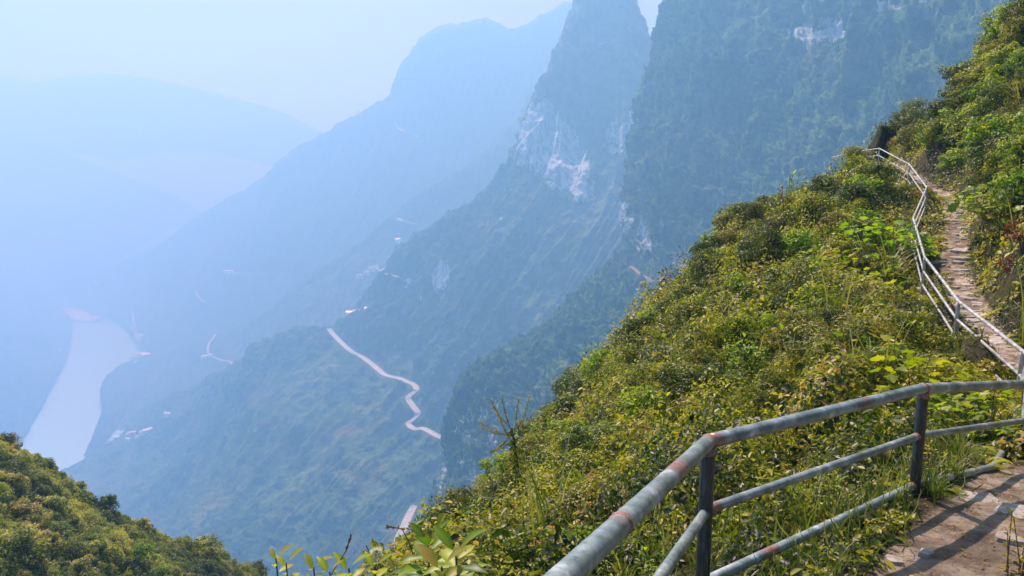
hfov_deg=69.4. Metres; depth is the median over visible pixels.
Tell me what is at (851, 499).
weed
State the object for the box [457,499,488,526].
broad leaf plant
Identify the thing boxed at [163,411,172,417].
house
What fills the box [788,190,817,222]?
shrub
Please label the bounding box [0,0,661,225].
sky
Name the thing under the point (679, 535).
weed
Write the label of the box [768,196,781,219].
leafy plant
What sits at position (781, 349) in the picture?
grass clump
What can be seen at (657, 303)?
shrub
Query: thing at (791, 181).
leafy plant
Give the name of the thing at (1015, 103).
shrub
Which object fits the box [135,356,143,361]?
house
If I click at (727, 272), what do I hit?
leafy plant
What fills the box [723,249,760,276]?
shrub
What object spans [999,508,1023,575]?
weed
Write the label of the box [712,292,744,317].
shrub
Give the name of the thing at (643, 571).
weed
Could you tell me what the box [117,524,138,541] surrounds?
bush
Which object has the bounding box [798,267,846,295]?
shrub
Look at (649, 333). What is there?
shrub
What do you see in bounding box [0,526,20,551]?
bush
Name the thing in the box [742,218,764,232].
shrub
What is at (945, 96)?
shrub
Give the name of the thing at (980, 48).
shrub
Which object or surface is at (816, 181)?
shrub
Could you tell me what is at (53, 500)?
bush
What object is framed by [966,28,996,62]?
shrub
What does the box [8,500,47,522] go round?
bush
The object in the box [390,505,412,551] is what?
road kerb
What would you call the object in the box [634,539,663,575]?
leafy plant
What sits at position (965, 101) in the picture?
grass clump
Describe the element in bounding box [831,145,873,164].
shrub
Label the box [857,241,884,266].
shrub
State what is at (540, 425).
shrub
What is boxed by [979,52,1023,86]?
grass clump
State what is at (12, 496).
bush
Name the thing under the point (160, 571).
bush
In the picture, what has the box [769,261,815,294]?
shrub
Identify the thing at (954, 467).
grass clump
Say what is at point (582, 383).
shrub
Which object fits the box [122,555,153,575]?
bush
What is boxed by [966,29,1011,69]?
grass clump
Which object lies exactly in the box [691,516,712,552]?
leafy plant
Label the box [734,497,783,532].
grass clump
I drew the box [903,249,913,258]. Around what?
grass clump
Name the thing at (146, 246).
ground
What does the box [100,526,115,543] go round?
bush
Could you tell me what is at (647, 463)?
ground cover
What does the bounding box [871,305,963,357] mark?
shrub
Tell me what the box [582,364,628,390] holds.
shrub
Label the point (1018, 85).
shrub
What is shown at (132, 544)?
bush
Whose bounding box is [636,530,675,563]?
grass clump
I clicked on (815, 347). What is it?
shrub
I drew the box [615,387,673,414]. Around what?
shrub
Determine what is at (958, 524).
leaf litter
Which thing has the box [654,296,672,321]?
shrub
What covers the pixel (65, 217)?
mountain
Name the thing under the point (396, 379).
road bank
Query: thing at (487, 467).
shrub
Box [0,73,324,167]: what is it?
mountain
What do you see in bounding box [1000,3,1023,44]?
shrub
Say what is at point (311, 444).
mountain
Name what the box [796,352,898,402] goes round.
shrub
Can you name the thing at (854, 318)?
shrub
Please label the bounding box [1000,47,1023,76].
shrub
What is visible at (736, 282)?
shrub
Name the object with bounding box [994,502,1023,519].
stone
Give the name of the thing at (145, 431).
house
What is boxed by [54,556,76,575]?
bush
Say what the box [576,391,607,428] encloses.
leafy plant
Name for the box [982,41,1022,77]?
shrub
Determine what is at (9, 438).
bush
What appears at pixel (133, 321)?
road
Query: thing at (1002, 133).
shrub
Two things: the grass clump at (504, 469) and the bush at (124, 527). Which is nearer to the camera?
the grass clump at (504, 469)
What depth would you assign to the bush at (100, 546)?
53.39 m
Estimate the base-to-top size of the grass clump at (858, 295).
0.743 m
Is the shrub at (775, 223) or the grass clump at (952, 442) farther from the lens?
the shrub at (775, 223)
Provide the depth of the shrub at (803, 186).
27.27 m
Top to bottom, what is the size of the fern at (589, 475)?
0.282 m
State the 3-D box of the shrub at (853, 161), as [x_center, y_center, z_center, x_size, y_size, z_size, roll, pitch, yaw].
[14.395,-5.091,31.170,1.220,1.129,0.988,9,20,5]
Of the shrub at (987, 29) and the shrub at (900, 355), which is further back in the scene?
the shrub at (987, 29)
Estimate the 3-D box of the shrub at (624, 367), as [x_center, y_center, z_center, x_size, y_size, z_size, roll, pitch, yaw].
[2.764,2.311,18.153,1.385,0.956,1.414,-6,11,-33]
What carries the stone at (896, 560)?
on the hillside at (978, 546)
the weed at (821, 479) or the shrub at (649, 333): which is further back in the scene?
the shrub at (649, 333)
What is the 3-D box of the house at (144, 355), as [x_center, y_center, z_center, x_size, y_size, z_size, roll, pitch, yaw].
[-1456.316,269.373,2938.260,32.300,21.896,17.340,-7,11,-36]
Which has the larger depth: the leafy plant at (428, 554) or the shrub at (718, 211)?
the shrub at (718, 211)
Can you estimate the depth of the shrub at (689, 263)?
23.13 m
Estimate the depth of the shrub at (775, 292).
16.11 m
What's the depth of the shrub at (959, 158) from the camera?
26.14 m
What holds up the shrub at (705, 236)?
on the hillside at (978, 546)
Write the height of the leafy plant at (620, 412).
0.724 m
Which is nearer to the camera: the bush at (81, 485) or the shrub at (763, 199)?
the shrub at (763, 199)
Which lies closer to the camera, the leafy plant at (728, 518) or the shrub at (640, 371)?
the leafy plant at (728, 518)
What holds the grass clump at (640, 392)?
on the hillside at (978, 546)
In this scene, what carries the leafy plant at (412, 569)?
on the hillside at (978, 546)
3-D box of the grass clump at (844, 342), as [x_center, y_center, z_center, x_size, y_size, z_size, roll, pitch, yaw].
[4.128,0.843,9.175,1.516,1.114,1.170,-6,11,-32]
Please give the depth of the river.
2684.66 m
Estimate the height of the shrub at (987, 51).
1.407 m
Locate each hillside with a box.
[0,453,245,575]
[506,46,1023,575]
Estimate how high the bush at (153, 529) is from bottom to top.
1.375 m
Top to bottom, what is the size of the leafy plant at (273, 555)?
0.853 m
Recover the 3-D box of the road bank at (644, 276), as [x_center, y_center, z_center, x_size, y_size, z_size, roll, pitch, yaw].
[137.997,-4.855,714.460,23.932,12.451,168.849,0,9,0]
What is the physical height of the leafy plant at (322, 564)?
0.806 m
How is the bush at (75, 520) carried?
on the hillside at (67, 557)
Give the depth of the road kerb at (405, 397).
1150.28 m
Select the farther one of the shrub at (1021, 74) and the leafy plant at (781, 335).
the shrub at (1021, 74)
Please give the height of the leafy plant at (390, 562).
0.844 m
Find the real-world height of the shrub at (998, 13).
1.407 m
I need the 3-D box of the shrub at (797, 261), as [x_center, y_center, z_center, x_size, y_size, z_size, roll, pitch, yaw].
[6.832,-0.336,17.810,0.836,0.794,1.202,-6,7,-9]
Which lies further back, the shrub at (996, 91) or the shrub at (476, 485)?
the shrub at (996, 91)
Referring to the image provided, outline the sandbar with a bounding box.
[55,295,100,322]
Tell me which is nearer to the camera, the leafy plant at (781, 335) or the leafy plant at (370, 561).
the leafy plant at (370, 561)
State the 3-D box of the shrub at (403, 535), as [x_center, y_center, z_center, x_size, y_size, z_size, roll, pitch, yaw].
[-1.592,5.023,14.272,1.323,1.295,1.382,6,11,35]
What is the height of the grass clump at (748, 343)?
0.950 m
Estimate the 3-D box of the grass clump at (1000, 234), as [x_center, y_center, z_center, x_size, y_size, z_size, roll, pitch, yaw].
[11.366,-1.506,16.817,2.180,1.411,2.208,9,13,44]
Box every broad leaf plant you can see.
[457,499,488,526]
[531,523,595,555]
[584,412,628,451]
[715,393,776,423]
[770,287,831,304]
[785,255,850,283]
[791,242,826,262]
[796,247,918,293]
[796,332,921,383]
[831,168,857,180]
[834,216,939,261]
[846,349,993,412]
[876,179,918,201]
[927,389,1023,443]
[942,179,1023,224]
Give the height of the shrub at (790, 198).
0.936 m
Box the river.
[18,319,147,470]
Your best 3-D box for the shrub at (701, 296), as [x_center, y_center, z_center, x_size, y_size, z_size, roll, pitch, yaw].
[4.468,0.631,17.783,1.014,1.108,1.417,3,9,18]
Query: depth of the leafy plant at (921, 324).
9.89 m
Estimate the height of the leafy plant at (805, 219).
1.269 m
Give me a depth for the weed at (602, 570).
3.91 m
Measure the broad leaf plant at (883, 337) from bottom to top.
0.738 m
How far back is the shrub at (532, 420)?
26.87 m
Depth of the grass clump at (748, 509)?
4.76 m
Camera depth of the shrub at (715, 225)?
27.55 m
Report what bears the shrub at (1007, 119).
on the hillside at (978, 546)
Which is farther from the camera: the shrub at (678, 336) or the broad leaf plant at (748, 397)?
the shrub at (678, 336)
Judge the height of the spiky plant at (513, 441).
1.757 m
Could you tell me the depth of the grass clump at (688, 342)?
11.93 m
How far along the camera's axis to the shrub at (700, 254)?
21.79 m
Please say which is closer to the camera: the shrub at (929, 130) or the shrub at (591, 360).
the shrub at (591, 360)
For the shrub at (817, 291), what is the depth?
13.83 m
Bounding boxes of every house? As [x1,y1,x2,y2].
[128,431,135,436]
[130,325,137,330]
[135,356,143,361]
[141,353,149,357]
[141,427,151,435]
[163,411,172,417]
[364,270,370,275]
[369,266,375,271]
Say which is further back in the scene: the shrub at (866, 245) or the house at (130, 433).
the house at (130, 433)
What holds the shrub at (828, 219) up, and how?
on the hillside at (978, 546)
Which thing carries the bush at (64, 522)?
on the hillside at (67, 557)
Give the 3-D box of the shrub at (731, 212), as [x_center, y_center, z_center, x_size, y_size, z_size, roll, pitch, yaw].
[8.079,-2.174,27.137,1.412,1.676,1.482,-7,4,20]
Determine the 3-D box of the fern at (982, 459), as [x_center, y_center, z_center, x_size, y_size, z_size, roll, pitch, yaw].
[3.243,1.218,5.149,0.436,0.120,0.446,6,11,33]
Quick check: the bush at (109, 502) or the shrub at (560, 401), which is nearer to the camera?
the shrub at (560, 401)
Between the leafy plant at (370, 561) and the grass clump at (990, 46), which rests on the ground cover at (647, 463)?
the leafy plant at (370, 561)
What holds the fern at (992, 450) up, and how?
on the hillside at (978, 546)
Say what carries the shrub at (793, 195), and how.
on the hillside at (978, 546)
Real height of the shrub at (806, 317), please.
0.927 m
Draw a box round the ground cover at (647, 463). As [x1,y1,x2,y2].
[307,37,1023,575]
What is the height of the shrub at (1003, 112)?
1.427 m
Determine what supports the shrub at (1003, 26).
on the hillside at (978, 546)
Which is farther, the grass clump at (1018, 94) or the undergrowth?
the undergrowth
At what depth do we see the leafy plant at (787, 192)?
26.48 m
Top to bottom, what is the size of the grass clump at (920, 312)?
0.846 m
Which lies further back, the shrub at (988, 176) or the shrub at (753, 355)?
the shrub at (988, 176)
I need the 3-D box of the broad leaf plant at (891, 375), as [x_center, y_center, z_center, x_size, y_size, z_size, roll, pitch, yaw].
[4.243,0.975,7.796,1.501,0.681,1.530,3,9,16]
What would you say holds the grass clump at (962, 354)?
on the hillside at (978, 546)
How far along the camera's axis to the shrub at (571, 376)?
21.95 m
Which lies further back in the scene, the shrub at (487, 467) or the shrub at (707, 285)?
the shrub at (707, 285)
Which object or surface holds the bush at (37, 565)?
on the hillside at (67, 557)
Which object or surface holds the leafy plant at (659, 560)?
on the hillside at (978, 546)
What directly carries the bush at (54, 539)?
on the hillside at (67, 557)
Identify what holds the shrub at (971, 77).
on the hillside at (978, 546)
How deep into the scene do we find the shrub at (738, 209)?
26.84 m
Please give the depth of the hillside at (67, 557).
57.73 m
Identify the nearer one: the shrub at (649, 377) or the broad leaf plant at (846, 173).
the shrub at (649, 377)
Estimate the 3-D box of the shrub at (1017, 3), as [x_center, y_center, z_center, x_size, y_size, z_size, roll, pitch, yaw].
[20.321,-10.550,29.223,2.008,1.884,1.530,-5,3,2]
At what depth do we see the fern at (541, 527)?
5.65 m
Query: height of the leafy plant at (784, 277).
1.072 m
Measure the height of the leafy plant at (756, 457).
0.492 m
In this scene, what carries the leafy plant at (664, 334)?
on the hillside at (978, 546)
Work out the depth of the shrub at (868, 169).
23.67 m
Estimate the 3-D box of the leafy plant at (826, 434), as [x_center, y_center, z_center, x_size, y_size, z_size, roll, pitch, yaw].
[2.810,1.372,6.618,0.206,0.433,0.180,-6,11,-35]
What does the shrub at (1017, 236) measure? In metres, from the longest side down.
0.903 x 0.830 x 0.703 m
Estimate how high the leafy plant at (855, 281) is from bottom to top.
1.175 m
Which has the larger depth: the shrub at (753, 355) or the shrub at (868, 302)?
the shrub at (868, 302)
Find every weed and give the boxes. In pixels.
[593,559,620,575]
[640,558,652,575]
[667,509,687,562]
[717,456,735,492]
[723,474,745,514]
[763,496,785,542]
[797,456,810,487]
[816,462,840,501]
[819,447,844,480]
[839,479,859,520]
[885,387,902,416]
[922,430,946,475]
[941,411,968,441]
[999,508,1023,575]
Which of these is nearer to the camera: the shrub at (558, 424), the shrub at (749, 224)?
the shrub at (558, 424)
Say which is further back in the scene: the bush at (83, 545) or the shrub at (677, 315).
the bush at (83, 545)
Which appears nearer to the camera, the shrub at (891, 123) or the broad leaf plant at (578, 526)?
the broad leaf plant at (578, 526)
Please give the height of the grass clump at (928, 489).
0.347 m
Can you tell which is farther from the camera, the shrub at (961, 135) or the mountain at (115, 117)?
the mountain at (115, 117)
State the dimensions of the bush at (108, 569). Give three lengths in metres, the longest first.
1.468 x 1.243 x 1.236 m
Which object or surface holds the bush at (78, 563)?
on the hillside at (67, 557)
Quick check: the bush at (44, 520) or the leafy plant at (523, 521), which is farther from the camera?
the bush at (44, 520)
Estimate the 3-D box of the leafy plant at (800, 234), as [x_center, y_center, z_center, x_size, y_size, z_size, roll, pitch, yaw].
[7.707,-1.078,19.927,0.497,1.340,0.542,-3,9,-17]
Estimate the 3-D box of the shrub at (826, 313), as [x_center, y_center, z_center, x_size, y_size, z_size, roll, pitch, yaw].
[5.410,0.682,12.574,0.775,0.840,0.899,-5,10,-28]
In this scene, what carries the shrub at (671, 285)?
on the hillside at (978, 546)
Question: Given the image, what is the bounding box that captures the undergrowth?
[0,436,267,575]
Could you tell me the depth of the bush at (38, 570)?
46.75 m
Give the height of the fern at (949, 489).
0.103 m
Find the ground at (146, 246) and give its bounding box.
[55,226,180,323]
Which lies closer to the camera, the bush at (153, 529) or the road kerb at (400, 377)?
the bush at (153, 529)
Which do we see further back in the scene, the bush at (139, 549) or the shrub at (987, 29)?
the bush at (139, 549)
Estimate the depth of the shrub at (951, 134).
27.39 m
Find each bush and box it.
[0,431,22,449]
[0,470,31,494]
[0,481,12,499]
[0,487,15,502]
[0,495,21,515]
[0,502,8,517]
[0,522,53,571]
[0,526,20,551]
[6,495,28,518]
[7,554,49,575]
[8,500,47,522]
[10,514,28,521]
[12,521,40,545]
[19,558,40,573]
[30,510,53,529]
[32,495,68,513]
[35,463,45,470]
[37,521,68,543]
[37,529,70,555]
[48,569,62,575]
[49,521,70,539]
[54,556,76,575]
[63,514,85,530]
[63,557,93,575]
[74,540,96,555]
[75,480,88,494]
[75,561,97,575]
[76,554,107,571]
[79,539,119,561]
[86,533,100,543]
[99,493,119,510]
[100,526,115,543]
[103,561,111,574]
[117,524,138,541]
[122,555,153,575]
[127,541,158,569]
[128,517,151,530]
[128,539,136,549]
[146,524,156,533]
[149,566,173,575]
[194,533,225,558]
[252,559,269,573]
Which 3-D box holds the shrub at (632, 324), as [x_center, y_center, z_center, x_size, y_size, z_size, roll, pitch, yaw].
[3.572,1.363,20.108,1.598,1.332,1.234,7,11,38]
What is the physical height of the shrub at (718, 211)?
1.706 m
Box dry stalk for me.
[331,533,351,575]
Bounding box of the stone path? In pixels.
[885,162,1019,370]
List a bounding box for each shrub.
[358,560,427,575]
[381,538,418,564]
[387,542,531,575]
[398,517,433,544]
[414,484,486,536]
[415,502,450,527]
[448,525,551,575]
[457,471,540,527]
[465,475,486,501]
[474,451,512,483]
[480,476,491,506]
[490,447,525,478]
[503,432,547,475]
[510,413,537,440]
[514,419,534,448]
[522,463,563,490]
[523,423,547,445]
[526,445,575,472]
[537,399,555,422]
[539,447,611,503]
[540,375,571,409]
[543,417,581,437]
[543,474,628,533]
[546,391,592,421]
[547,424,596,454]
[552,363,592,399]
[553,418,621,462]
[554,471,596,499]
[557,376,598,403]
[566,374,599,394]
[574,348,620,377]
[579,348,614,378]
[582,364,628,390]
[582,418,630,457]
[592,356,631,377]
[593,359,635,381]
[593,399,626,422]
[612,314,665,355]
[614,343,644,367]
[614,384,679,436]
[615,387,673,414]
[622,360,658,391]
[634,324,675,356]
[634,433,662,454]
[635,341,671,368]
[636,359,707,418]
[637,304,661,325]
[643,360,682,389]
[650,293,678,318]
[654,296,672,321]
[662,297,712,339]
[662,329,694,350]
[663,276,682,294]
[666,391,707,436]
[667,336,710,357]
[670,284,715,306]
[676,258,721,293]
[677,317,703,336]
[679,258,723,285]
[680,250,715,276]
[683,246,726,282]
[687,241,725,259]
[687,292,718,319]
[687,340,728,379]
[689,235,729,257]
[689,361,760,407]
[696,230,721,242]
[699,278,723,295]
[703,311,771,368]
[704,244,754,276]
[706,273,730,291]
[708,211,739,234]
[710,228,740,248]
[712,212,754,235]
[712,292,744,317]
[713,203,755,227]
[714,206,747,233]
[715,200,755,218]
[718,339,780,390]
[720,270,759,300]
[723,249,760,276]
[727,230,750,247]
[728,237,765,266]
[733,311,779,330]
[735,326,804,357]
[739,199,768,229]
[739,227,764,242]
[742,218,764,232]
[742,225,796,267]
[747,311,779,340]
[748,213,797,238]
[749,357,816,411]
[751,293,794,314]
[755,193,781,209]
[756,280,798,304]
[756,320,856,365]
[760,261,794,290]
[761,307,839,335]
[767,226,825,265]
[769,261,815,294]
[769,333,848,380]
[778,191,844,234]
[779,258,810,281]
[781,190,795,204]
[784,281,848,320]
[785,184,813,200]
[786,189,809,206]
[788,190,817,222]
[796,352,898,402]
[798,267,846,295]
[799,352,847,394]
[803,172,844,203]
[810,210,850,236]
[810,304,855,332]
[817,236,875,267]
[820,236,844,245]
[826,312,878,329]
[826,313,924,358]
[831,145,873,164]
[831,173,887,201]
[833,179,885,212]
[838,154,867,172]
[838,218,884,243]
[839,232,886,248]
[840,208,890,235]
[841,198,893,225]
[842,147,867,164]
[847,339,953,384]
[850,251,878,278]
[850,295,893,316]
[854,157,901,196]
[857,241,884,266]
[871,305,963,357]
[875,111,915,156]
[883,124,924,153]
[890,95,929,131]
[891,125,923,154]
[909,115,950,152]
[910,98,959,132]
[915,118,949,146]
[934,112,983,148]
[935,152,959,170]
[936,86,968,112]
[938,59,979,96]
[938,73,967,92]
[938,102,981,132]
[941,140,977,164]
[944,81,989,111]
[948,61,993,88]
[956,121,986,145]
[960,135,1020,170]
[961,109,1007,129]
[961,113,1016,156]
[962,74,1013,105]
[963,96,999,123]
[963,140,1020,187]
[964,147,1008,193]
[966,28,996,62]
[971,42,995,64]
[972,81,1017,117]
[978,2,1010,43]
[979,37,1003,62]
[981,50,1009,80]
[982,40,1010,62]
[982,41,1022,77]
[983,108,1021,129]
[984,28,997,42]
[985,14,1009,43]
[988,15,1023,51]
[988,95,1023,122]
[988,164,1023,207]
[991,111,1023,145]
[992,0,1017,26]
[992,212,1023,238]
[995,0,1021,26]
[995,134,1023,168]
[995,255,1016,273]
[996,0,1023,40]
[996,105,1023,135]
[999,17,1017,35]
[999,79,1023,101]
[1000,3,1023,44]
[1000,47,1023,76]
[1001,216,1023,252]
[1008,67,1023,82]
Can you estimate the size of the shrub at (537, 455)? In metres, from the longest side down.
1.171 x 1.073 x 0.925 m
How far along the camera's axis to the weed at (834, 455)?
5.26 m
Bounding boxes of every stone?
[883,554,903,565]
[918,548,934,558]
[959,490,998,502]
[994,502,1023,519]
[994,530,1023,545]
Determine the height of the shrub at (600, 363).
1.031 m
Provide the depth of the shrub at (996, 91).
26.18 m
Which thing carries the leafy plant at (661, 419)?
on the hillside at (978, 546)
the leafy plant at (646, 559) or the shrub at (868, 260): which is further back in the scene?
the shrub at (868, 260)
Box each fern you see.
[528,526,574,548]
[581,473,596,482]
[712,516,768,554]
[762,537,810,569]
[876,482,924,495]
[923,481,968,499]
[949,447,1013,473]
[967,446,1023,462]
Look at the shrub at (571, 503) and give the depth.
6.02 m
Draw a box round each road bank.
[326,329,440,440]
[391,506,418,547]
[629,266,671,284]
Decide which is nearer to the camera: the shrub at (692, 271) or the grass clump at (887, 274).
the grass clump at (887, 274)
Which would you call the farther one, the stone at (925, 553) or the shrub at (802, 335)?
the shrub at (802, 335)
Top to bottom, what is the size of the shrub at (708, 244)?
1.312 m
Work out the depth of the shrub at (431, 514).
14.40 m
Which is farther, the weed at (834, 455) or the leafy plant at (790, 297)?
the leafy plant at (790, 297)
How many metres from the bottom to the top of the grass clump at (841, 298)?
1.710 m
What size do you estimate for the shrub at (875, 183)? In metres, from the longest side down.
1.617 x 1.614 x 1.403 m
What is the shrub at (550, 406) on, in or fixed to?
on the hillside at (978, 546)
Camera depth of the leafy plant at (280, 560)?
3.01 m
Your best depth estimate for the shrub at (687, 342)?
13.83 m
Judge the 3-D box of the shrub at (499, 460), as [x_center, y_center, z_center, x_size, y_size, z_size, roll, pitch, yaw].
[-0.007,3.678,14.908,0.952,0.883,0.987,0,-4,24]
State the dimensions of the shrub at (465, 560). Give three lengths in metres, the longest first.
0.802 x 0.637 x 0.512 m
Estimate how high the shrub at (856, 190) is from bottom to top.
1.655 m
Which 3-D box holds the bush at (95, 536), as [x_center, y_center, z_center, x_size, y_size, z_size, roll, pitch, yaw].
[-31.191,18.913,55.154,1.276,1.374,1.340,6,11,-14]
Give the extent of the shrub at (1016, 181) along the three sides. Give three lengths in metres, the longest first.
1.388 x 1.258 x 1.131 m
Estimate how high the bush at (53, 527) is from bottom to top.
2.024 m
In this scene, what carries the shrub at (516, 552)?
on the hillside at (978, 546)
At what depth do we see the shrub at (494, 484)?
9.45 m
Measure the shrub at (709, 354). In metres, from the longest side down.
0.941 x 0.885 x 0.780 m
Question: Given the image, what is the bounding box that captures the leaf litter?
[829,456,1023,575]
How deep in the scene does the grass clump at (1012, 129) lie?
21.70 m
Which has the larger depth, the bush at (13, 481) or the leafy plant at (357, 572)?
the bush at (13, 481)
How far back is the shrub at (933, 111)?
29.74 m
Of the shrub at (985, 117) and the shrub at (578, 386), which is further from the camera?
the shrub at (985, 117)
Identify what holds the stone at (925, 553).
on the hillside at (978, 546)
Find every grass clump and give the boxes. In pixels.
[454,440,533,509]
[469,408,622,540]
[593,376,679,413]
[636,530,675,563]
[651,302,717,367]
[652,511,674,534]
[681,350,752,396]
[721,331,770,371]
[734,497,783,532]
[736,492,757,522]
[743,335,830,368]
[776,469,826,506]
[778,245,892,320]
[783,299,974,390]
[792,448,851,484]
[809,312,883,366]
[824,294,895,346]
[830,202,953,282]
[839,276,894,315]
[845,285,878,316]
[881,295,941,332]
[884,155,910,183]
[896,448,974,498]
[898,178,922,195]
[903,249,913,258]
[908,191,931,211]
[924,437,990,483]
[940,425,988,455]
[948,337,974,359]
[952,82,982,116]
[964,196,1022,252]
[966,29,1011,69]
[972,161,1021,213]
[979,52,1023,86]
[986,54,1023,104]
[989,242,1023,348]
[990,146,1023,190]
[994,105,1023,144]
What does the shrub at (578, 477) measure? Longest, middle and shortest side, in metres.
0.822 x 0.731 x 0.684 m
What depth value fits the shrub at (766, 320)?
12.33 m
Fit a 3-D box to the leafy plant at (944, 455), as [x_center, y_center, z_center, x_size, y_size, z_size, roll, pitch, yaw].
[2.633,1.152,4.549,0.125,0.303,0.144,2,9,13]
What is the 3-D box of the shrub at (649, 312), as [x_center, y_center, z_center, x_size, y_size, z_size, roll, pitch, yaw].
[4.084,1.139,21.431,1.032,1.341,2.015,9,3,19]
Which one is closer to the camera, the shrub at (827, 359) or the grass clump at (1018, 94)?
the shrub at (827, 359)
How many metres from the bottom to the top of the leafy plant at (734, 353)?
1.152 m
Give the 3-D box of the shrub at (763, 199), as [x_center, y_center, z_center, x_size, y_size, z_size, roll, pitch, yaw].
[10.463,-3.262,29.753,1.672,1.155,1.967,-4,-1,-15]
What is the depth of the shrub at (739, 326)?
11.70 m
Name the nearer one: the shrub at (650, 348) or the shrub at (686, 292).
the shrub at (650, 348)
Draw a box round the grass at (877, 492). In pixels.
[373,44,1023,575]
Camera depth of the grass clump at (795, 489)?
4.73 m
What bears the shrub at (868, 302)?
on the hillside at (978, 546)
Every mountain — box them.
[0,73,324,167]
[0,133,201,443]
[61,0,651,575]
[61,1,572,352]
[84,68,547,455]
[393,0,1012,559]
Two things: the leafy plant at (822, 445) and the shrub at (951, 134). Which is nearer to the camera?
the leafy plant at (822, 445)
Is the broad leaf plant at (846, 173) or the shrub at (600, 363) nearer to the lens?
the shrub at (600, 363)
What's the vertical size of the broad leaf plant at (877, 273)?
1.094 m
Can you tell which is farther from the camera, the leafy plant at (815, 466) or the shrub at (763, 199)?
the shrub at (763, 199)
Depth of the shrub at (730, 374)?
10.19 m
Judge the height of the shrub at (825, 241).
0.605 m
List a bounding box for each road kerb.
[327,329,440,439]
[331,328,440,435]
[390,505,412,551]
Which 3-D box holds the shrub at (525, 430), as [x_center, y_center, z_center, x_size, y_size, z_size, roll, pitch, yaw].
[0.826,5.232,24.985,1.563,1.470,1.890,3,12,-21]
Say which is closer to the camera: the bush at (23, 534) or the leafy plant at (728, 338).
the leafy plant at (728, 338)
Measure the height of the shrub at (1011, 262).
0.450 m
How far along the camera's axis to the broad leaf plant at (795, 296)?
15.94 m
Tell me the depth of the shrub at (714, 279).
20.24 m
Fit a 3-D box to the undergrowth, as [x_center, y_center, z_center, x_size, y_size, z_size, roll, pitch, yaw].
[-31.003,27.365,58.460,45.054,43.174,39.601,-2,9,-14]
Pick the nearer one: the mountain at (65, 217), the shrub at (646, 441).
the shrub at (646, 441)
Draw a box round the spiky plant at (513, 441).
[478,395,542,481]
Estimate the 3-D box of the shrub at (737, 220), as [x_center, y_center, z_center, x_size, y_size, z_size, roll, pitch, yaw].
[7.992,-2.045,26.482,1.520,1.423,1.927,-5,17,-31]
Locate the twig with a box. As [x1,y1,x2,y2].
[386,525,415,562]
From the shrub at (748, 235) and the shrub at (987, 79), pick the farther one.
the shrub at (987, 79)
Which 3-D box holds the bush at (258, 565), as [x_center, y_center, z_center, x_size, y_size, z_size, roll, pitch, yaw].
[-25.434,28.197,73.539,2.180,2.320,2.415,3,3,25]
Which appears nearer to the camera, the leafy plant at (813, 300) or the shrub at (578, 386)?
the leafy plant at (813, 300)
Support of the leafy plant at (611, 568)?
on the hillside at (978, 546)
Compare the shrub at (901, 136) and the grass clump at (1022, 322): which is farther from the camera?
the shrub at (901, 136)
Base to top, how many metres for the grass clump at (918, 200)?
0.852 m
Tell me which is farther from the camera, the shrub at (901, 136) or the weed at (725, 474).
the shrub at (901, 136)
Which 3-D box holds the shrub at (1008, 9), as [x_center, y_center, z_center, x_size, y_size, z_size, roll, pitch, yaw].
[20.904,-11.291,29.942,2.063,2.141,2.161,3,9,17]
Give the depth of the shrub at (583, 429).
10.80 m
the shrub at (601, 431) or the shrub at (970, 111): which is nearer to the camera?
the shrub at (601, 431)
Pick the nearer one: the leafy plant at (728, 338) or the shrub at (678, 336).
the leafy plant at (728, 338)
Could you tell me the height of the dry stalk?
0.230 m
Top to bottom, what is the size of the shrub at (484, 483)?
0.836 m
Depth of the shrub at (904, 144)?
33.84 m
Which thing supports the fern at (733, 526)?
on the hillside at (978, 546)
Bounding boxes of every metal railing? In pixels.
[543,367,1023,575]
[831,148,1023,389]
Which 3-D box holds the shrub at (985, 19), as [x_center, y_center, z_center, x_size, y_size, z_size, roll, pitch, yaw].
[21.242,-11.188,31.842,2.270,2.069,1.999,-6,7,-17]
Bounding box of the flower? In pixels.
[369,546,383,575]
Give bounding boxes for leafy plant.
[270,544,293,575]
[276,548,302,575]
[305,553,332,575]
[317,557,347,575]
[333,552,369,575]
[365,551,394,575]
[385,552,411,575]
[390,520,458,575]
[414,543,468,575]
[422,526,487,575]
[518,505,536,536]
[523,437,546,464]
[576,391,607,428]
[594,550,617,575]
[597,564,627,575]
[599,378,620,411]
[613,404,628,422]
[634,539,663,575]
[646,392,676,438]
[649,544,662,568]
[660,333,689,361]
[690,382,727,428]
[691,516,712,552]
[715,325,733,347]
[720,332,748,372]
[720,506,746,539]
[724,265,737,292]
[736,454,760,507]
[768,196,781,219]
[775,324,817,371]
[776,184,788,215]
[777,267,793,290]
[777,274,796,305]
[777,442,797,463]
[783,170,800,203]
[784,470,807,506]
[787,314,804,352]
[792,224,804,250]
[793,296,821,323]
[795,245,823,284]
[797,476,827,513]
[798,208,811,231]
[801,428,828,464]
[810,456,820,481]
[817,169,831,208]
[817,417,838,453]
[823,468,848,514]
[838,271,869,311]
[898,468,912,505]
[902,320,923,348]
[930,452,952,485]
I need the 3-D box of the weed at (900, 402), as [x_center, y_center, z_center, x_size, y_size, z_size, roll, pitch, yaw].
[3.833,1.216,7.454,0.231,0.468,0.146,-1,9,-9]
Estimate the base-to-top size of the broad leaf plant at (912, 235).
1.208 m
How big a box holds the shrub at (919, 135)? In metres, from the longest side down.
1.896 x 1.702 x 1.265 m
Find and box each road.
[131,311,136,333]
[207,334,232,363]
[328,328,440,437]
[394,505,416,546]
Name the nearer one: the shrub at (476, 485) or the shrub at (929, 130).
the shrub at (476, 485)
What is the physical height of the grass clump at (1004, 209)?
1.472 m
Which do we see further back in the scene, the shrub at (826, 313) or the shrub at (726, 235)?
the shrub at (726, 235)
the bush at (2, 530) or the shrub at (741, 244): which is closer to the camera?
the shrub at (741, 244)
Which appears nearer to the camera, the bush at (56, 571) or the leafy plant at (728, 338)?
the leafy plant at (728, 338)

